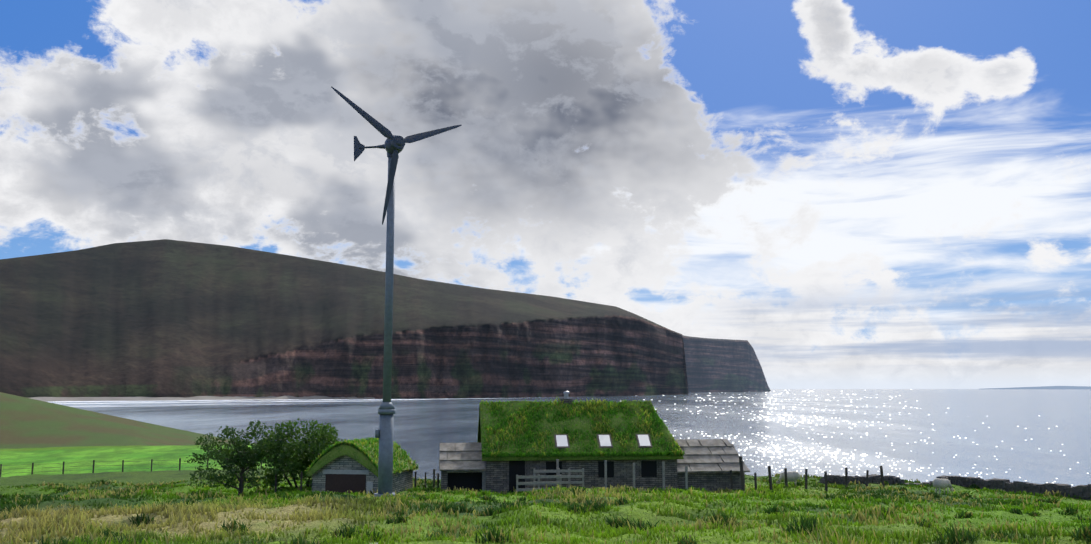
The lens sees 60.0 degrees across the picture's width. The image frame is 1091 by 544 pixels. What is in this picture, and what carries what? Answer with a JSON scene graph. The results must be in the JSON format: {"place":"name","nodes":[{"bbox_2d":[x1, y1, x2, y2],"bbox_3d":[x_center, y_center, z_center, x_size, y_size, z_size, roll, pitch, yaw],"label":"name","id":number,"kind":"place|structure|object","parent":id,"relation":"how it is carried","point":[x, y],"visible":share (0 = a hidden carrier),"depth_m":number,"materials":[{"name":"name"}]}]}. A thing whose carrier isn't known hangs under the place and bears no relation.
{"place":"outdoors","nodes":[
{"label":"outdoors","id":0,"kind":"place"},
{"bbox_2d":[0,239,688,398],"bbox_3d":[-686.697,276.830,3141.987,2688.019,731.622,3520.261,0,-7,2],"label":"hill cliffs","id":1,"kind":"structure","parent":0,"point":[163,318],"depth_m":2389.69,"materials":[{"name":"brown stone"}]},
{"bbox_2d":[31,395,374,401],"bbox_3d":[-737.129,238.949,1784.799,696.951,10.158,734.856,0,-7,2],"label":"surf line","id":2,"kind":"object","parent":1,"relation":"on","point":[46,399],"visible":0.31,"depth_m":1898.69,"materials":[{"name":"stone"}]},
{"bbox_2d":[0,392,1090,543],"bbox_3d":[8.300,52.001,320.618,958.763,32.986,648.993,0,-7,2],"label":"terrain","id":3,"kind":"structure","parent":0,"point":[43,436],"depth_m":53.80,"materials":[{"name":"green plant"}]},
{"bbox_2d":[184,420,289,494],"bbox_3d":[-17.624,10.840,54.454,6.060,4.585,5.371,0,-7,2],"label":"sycamore","id":4,"kind":"object","parent":3,"relation":"on","point":[224,452],"depth_m":54.12,"materials":[{"name":"green plant"}]},
{"bbox_2d":[254,418,345,489],"bbox_3d":[-14.165,11.172,56.089,5.920,4.878,6.303,0,-7,2],"label":"bush","id":5,"kind":"object","parent":3,"relation":"on","point":[311,442],"depth_m":55.08,"materials":[{"name":"green plant"}]},
{"bbox_2d":[312,455,412,493],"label":"garage walls","id":6,"kind":"structure","parent":3,"relation":"on","point":[402,480],"depth_m":49.68,"materials":[{"name":"grey stone"}]},
{"bbox_2d":[325,474,365,493],"bbox_3d":[-10.459,11.726,49.389,2.200,2.280,0.090,-1,-7,9],"label":"garage door","id":7,"kind":"structure","parent":6,"relation":"in","point":[342,483],"depth_m":49.43,"materials":[{"name":"brown wood"}]},
{"bbox_2d":[323,470,372,493],"bbox_3d":[-10.198,11.751,49.263,3.008,2.800,0.733,-3,-8,23],"label":"door lintel","id":8,"kind":"structure","parent":6,"relation":"in","point":[369,486],"depth_m":49.43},
{"bbox_2d":[306,441,418,476],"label":"turf roof","id":9,"kind":"structure","parent":6,"relation":"on","point":[346,450],"depth_m":49.43,"materials":[{"name":"green plant"}]},
{"bbox_2d":[374,156,394,496],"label":"turbine tower","id":10,"kind":"structure","parent":3,"relation":"on","point":[384,431],"depth_m":40.48,"materials":[{"name":"grey metal"}]},
{"bbox_2d":[331,86,461,224],"bbox_3d":[-6.574,-4.876,41.914,6.083,5.802,1.740,2,-7,-18],"label":"wind turbine rotor","id":11,"kind":"object","parent":10,"relation":"on","point":[393,145],"visible":1,"depth_m":41.24,"materials":[{"name":"grey metal"}]},
{"bbox_2d":[0,442,884,494],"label":"fence posts","id":12,"kind":"object","parent":3,"relation":"on","point":[755,476],"visible":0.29,"depth_m":56.46,"materials":[{"name":"brown wood"}]},
{"bbox_2d":[1,459,876,485],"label":"fence wires","id":13,"kind":"object","parent":12,"relation":"attached to","point":[231,459],"visible":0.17,"depth_m":87.68,"materials":[{"name":"grey metal"}]},
{"bbox_2d":[0,473,1090,543],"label":"meadow grass","id":14,"kind":"structure","parent":3,"relation":"on","point":[43,521],"depth_m":26.50,"materials":[{"name":"green plant"}]},
{"bbox_2d":[0,477,1090,543],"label":"rush tussocks","id":15,"kind":"object","parent":3,"relation":"on","point":[955,535],"visible":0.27,"depth_m":23.25,"materials":[{"name":"green plant"}]},
{"bbox_2d":[447,459,687,493],"bbox_3d":[1.175,11.766,52.034,13.575,2.850,2.802,0,-7,2],"label":"wooden fence","id":16,"kind":"object","parent":3,"relation":"on","point":[558,476],"visible":0.5,"depth_m":51.81,"materials":[{"name":"grey wood"}]},
{"bbox_2d":[441,399,744,493],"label":"stone walls","id":17,"kind":"structure","parent":3,"relation":"on","point":[497,476],"depth_m":54.02,"materials":[{"name":"grey stone"}]},
{"bbox_2d":[305,398,684,475],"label":"turf roof","id":18,"kind":"structure","parent":17,"relation":"on","point":[354,443],"depth_m":54.87,"materials":[{"name":"green plant"}]},
{"bbox_2d":[447,461,656,491],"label":"cottage openings","id":19,"kind":"object","parent":17,"relation":"in","point":[470,480],"visible":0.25,"depth_m":53.63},
{"bbox_2d":[563,391,568,398],"bbox_3d":[1.263,7.468,57.451,0.400,0.470,0.400,0,-7,2],"label":"chimney pot","id":20,"kind":"object","parent":17,"relation":"on","point":[565,394],"visible":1,"depth_m":57.34,"materials":[{"name":"silver metal"}]},
{"bbox_2d":[477,401,683,460],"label":"roof grass","id":21,"kind":"structure","parent":17,"relation":"on","point":[616,422],"depth_m":55.06,"materials":[{"name":"green plant"}]},
{"bbox_2d":[554,434,651,449],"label":"skylight frames","id":22,"kind":"structure","parent":21,"relation":"in","point":[568,446],"depth_m":54.35,"materials":[{"name":"grey metal"}]},
{"bbox_2d":[556,435,650,445],"bbox_3d":[3.326,9.715,54.472,5.420,0.592,0.705,1,-7,-6],"label":"skylight glass","id":23,"kind":"object","parent":22,"relation":"in","point":[604,440],"visible":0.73,"depth_m":54.47,"materials":[{"name":"white glass"}]},
{"bbox_2d":[439,439,749,472],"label":"roof","id":24,"kind":"structure","parent":17,"relation":"on","point":[711,456],"depth_m":55.08,"materials":[{"name":"grey wood"}]},
{"bbox_2d":[776,471,799,484],"bbox_3d":[14.854,12.700,57.851,1.480,1.000,0.615,0,-7,2],"label":"sheep","id":25,"kind":"object","parent":3,"relation":"on","point":[794,476],"visible":0.81,"depth_m":57.67},
{"bbox_2d":[933,478,953,493],"bbox_3d":[23.587,12.710,55.952,1.485,1.000,0.585,2,-7,-18],"label":"sheep","id":26,"kind":"object","parent":3,"relation":"on","point":[941,483],"visible":0.96,"depth_m":55.73},
{"bbox_2d":[818,474,1090,499],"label":"dry stone wall","id":27,"kind":"structure","parent":3,"relation":"on","point":[1007,485],"depth_m":58.31,"materials":[{"name":"grey stone"}]},
{"bbox_2d":[0,0,1090,388],"label":"sky","id":28,"kind":"structure","parent":0,"point":[860,194],"materials":[{"name":"blue"}]},
{"bbox_2d":[50,389,1090,486],"bbox_3d":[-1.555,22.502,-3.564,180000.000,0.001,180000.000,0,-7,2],"label":"sea water","id":29,"kind":"structure","parent":0,"point":[1040,436],"depth_m":606.70,"materials":[{"name":"blue liquid"}]},
{"bbox_2d":[48,397,545,406],"bbox_3d":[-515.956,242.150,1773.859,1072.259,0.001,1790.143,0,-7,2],"label":"surf line","id":30,"kind":"object","parent":29,"relation":"on","point":[126,402],"visible":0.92,"depth_m":1698.90,"materials":[{"name":"white liquid"}]},
{"bbox_2d":[682,335,770,391],"bbox_3d":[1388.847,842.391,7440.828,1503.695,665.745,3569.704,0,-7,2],"label":"headland","id":31,"kind":"structure","parent":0,"point":[721,365],"depth_m":6514.06,"materials":[{"name":"grey stone"}]},
{"bbox_2d":[985,386,1090,388],"bbox_3d":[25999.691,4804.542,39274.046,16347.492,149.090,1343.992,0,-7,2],"label":"distant land","id":32,"kind":"structure","parent":0,"point":[1065,387],"depth_m":39281.99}
]}

